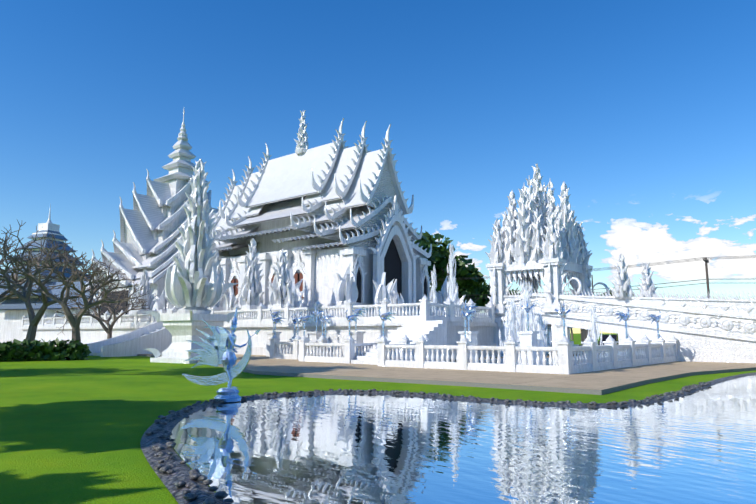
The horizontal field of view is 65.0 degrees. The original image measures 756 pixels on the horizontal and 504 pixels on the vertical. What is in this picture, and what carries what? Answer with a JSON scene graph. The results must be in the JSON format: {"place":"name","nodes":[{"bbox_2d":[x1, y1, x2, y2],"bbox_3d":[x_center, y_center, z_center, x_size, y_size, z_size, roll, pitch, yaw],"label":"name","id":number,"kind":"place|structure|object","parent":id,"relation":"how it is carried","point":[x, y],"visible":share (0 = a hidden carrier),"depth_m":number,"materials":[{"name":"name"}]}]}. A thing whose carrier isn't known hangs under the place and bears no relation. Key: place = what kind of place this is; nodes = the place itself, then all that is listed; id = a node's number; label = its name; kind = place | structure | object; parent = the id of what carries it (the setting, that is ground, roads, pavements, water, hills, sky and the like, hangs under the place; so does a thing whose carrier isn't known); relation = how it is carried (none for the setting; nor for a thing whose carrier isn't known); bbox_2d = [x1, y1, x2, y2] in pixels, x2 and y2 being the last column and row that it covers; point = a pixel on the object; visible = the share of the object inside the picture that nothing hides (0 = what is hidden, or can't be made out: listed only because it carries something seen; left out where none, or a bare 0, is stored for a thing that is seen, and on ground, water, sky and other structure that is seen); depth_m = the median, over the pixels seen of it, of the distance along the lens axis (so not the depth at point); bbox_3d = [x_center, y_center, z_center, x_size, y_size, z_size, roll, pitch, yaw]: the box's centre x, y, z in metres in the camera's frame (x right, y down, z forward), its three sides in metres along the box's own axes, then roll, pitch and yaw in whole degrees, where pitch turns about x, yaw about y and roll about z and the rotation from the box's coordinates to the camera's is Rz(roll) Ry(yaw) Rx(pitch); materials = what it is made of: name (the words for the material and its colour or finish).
{"place":"outdoors","nodes":[
{"label":"outdoors","id":0,"kind":"place"},
{"bbox_2d":[101,290,128,318],"bbox_3d":[-26.465,6.098,63.935,5.400,3.500,4.200,-6,-10,39],"label":"dark tower porch","id":1,"kind":"object","parent":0,"point":[105,309],"visible":0.21,"depth_m":62.16,"materials":[{"name":"grey"}]},
{"bbox_2d":[90,109,193,318],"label":"tower walls","id":2,"kind":"structure","parent":0,"point":[176,185],"depth_m":66.85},
{"bbox_2d":[85,140,218,290],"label":"tower roofs","id":3,"kind":"structure","parent":2,"relation":"on","point":[152,208],"depth_m":65.14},
{"bbox_2d":[90,185,211,290],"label":"roof gables","id":4,"kind":"structure","parent":3,"relation":"attached to","point":[173,224],"depth_m":64.80,"materials":[{"name":"white paint"}]},
{"bbox_2d":[85,170,218,285],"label":"tower trim","id":5,"kind":"structure","parent":3,"relation":"attached to","point":[123,249],"depth_m":63.19,"materials":[{"name":"white paint"}]},
{"bbox_2d":[231,273,303,301],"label":"windows","id":6,"kind":"structure","parent":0,"point":[272,279],"depth_m":48.91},
{"bbox_2d":[234,238,426,302],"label":"dark ubosot openings","id":7,"kind":"object","parent":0,"point":[392,265],"visible":0.21,"depth_m":48.83,"materials":[{"name":"black"}]},
{"bbox_2d":[0,333,755,503],"bbox_3d":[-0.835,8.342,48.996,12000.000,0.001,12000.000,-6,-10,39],"label":"lawn","id":8,"kind":"structure","parent":0,"point":[72,431],"depth_m":13.22,"materials":[{"name":"green plant"}]},
{"bbox_2d":[0,337,91,361],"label":"hedge","id":9,"kind":"object","parent":8,"relation":"on","point":[26,350],"visible":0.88,"depth_m":35.17,"materials":[{"name":"green plant"}]},
{"bbox_2d":[0,203,96,342],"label":"pagoda walls","id":10,"kind":"structure","parent":8,"relation":"on","point":[10,322],"depth_m":69.99,"materials":[{"name":"white paint"}]},
{"bbox_2d":[0,230,97,309],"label":"blue pagoda roofs","id":11,"kind":"structure","parent":10,"relation":"on","point":[13,304],"depth_m":71.73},
{"bbox_2d":[0,220,148,345],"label":"bare trees","id":12,"kind":"object","parent":8,"relation":"on","point":[30,278],"visible":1,"depth_m":38.33,"materials":[{"name":"brown plant"}]},
{"bbox_2d":[150,297,226,363],"bbox_3d":[-10.669,4.362,34.310,3.200,3.900,3.200,-5,-9,31],"label":"sculpture pedestal","id":13,"kind":"object","parent":8,"relation":"on","point":[180,327],"visible":0.54,"depth_m":33.41,"materials":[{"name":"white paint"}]},
{"bbox_2d":[143,158,244,358],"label":"flame pillar flames","id":14,"kind":"object","parent":13,"relation":"on","point":[195,277],"visible":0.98,"depth_m":34.20,"materials":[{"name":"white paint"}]},
{"bbox_2d":[19,203,578,359],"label":"temple walls","id":15,"kind":"structure","parent":8,"relation":"on","point":[323,266],"depth_m":46.92,"materials":[{"name":"white paint"}]},
{"bbox_2d":[132,238,297,319],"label":"flame-shaped sculptures","id":16,"kind":"object","parent":15,"relation":"on","point":[251,295],"visible":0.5,"depth_m":44.91,"materials":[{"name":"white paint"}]},
{"bbox_2d":[21,295,494,326],"bbox_3d":[-12.338,6.620,58.791,56.680,1.470,21.680,-6,-10,39],"label":"balustrade","id":17,"kind":"object","parent":15,"relation":"on","point":[450,313],"visible":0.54,"depth_m":38.13,"materials":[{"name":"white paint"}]},
{"bbox_2d":[211,142,423,260],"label":"ubosot roofs","id":18,"kind":"structure","parent":15,"relation":"on","point":[285,182],"depth_m":53.88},
{"bbox_2d":[155,110,465,312],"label":"temple ornaments","id":19,"kind":"object","parent":18,"relation":"attached to","point":[395,224],"visible":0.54,"depth_m":49.19},
{"bbox_2d":[213,149,420,257],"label":"ubosot pediments","id":20,"kind":"object","parent":18,"relation":"attached to","point":[385,184],"visible":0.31,"depth_m":49.42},
{"bbox_2d":[84,320,678,373],"bbox_3d":[-2.761,5.154,37.700,37.159,3.250,14.081,-6,-10,36],"label":"moat fence and stairs","id":21,"kind":"object","parent":8,"relation":"on","point":[416,344],"visible":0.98,"depth_m":28.32,"materials":[{"name":"white paint"}]},
{"bbox_2d":[270,300,660,338],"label":"bird statues","id":22,"kind":"object","parent":21,"relation":"on","point":[387,315],"visible":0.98,"depth_m":30.34,"materials":[{"name":"white stone"}]},
{"bbox_2d":[137,352,755,394],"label":"paved walkway","id":23,"kind":"structure","parent":8,"relation":"on","point":[602,379],"depth_m":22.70,"materials":[{"name":"concrete"}]},
{"bbox_2d":[140,372,755,503],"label":"stone pond edge","id":24,"kind":"object","parent":8,"relation":"on","point":[182,481],"visible":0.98,"depth_m":9.88,"materials":[{"name":"grey stone"}]},
{"bbox_2d":[183,308,260,401],"bbox_3d":[-3.730,2.429,14.220,1.871,2.216,0.630,0,-8,1],"label":"kinnara statue","id":25,"kind":"object","parent":24,"relation":"on","point":[215,352],"visible":1,"depth_m":14.12,"materials":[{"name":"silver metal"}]},
{"bbox_2d":[429,258,617,339],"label":"leafy tree trunks","id":26,"kind":"object","parent":8,"relation":"on","point":[572,338],"visible":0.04,"depth_m":110.89,"materials":[{"name":"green plant"}]},
{"bbox_2d":[89,231,633,311],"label":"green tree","id":27,"kind":"object","parent":26,"relation":"on","point":[475,288],"visible":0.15,"depth_m":88.19,"materials":[{"name":"green plant"}]},
{"bbox_2d":[493,293,755,362],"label":"bridge walls","id":28,"kind":"structure","parent":8,"relation":"on","point":[697,345],"depth_m":32.19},
{"bbox_2d":[485,163,591,304],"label":"ornate gate","id":29,"kind":"structure","parent":28,"relation":"on","point":[539,227],"depth_m":39.06,"materials":[{"name":"white paint"}]},
{"bbox_2d":[486,258,592,313],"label":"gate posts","id":30,"kind":"object","parent":28,"relation":"on","point":[539,264],"visible":0.62,"depth_m":38.58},
{"bbox_2d":[568,254,657,299],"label":"ornamental sculptures","id":31,"kind":"object","parent":28,"relation":"on","point":[622,286],"visible":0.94,"depth_m":34.39,"materials":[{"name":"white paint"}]},
{"bbox_2d":[495,296,755,335],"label":"bridge ornament","id":32,"kind":"object","parent":28,"relation":"attached to","point":[713,318],"visible":0.58,"depth_m":32.80,"materials":[{"name":"white paint"}]},
{"bbox_2d":[496,287,755,332],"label":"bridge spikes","id":33,"kind":"object","parent":28,"relation":"on","point":[725,324],"visible":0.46,"depth_m":32.45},
{"bbox_2d":[591,258,709,297],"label":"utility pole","id":34,"kind":"object","parent":8,"relation":"on","point":[706,260],"visible":0.08,"depth_m":59.53,"materials":[{"name":"concrete"}]},
{"bbox_2d":[429,256,737,298],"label":"power lines","id":35,"kind":"object","parent":34,"relation":"attached to","point":[686,260],"visible":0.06,"depth_m":62.68,"materials":[{"name":"black metal"}]},
{"bbox_2d":[0,0,755,332],"label":"sky","id":36,"kind":"structure","parent":0,"point":[644,109],"materials":[{"name":"blue"}]},
{"bbox_2d":[170,375,755,503],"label":"pond water","id":37,"kind":"structure","parent":0,"point":[698,447],"depth_m":8.20,"materials":[{"name":"teal liquid"}]},
{"bbox_2d":[456,358,555,364],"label":"moat water","id":38,"kind":"structure","parent":0,"point":[503,363],"depth_m":31.25,"materials":[{"name":"teal liquid"}]},
{"bbox_2d":[430,241,602,363],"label":"statues","id":39,"kind":"object","parent":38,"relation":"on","point":[521,324],"visible":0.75,"depth_m":30.41,"materials":[{"name":"white stone"}]},
{"label":"asphalt parking area","id":40,"kind":"structure","parent":0,"visible":0},
{"bbox_2d":[602,335,618,344],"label":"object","id":41,"kind":"object","parent":40,"relation":"on","point":[605,337],"visible":0.06,"depth_m":58.66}
]}

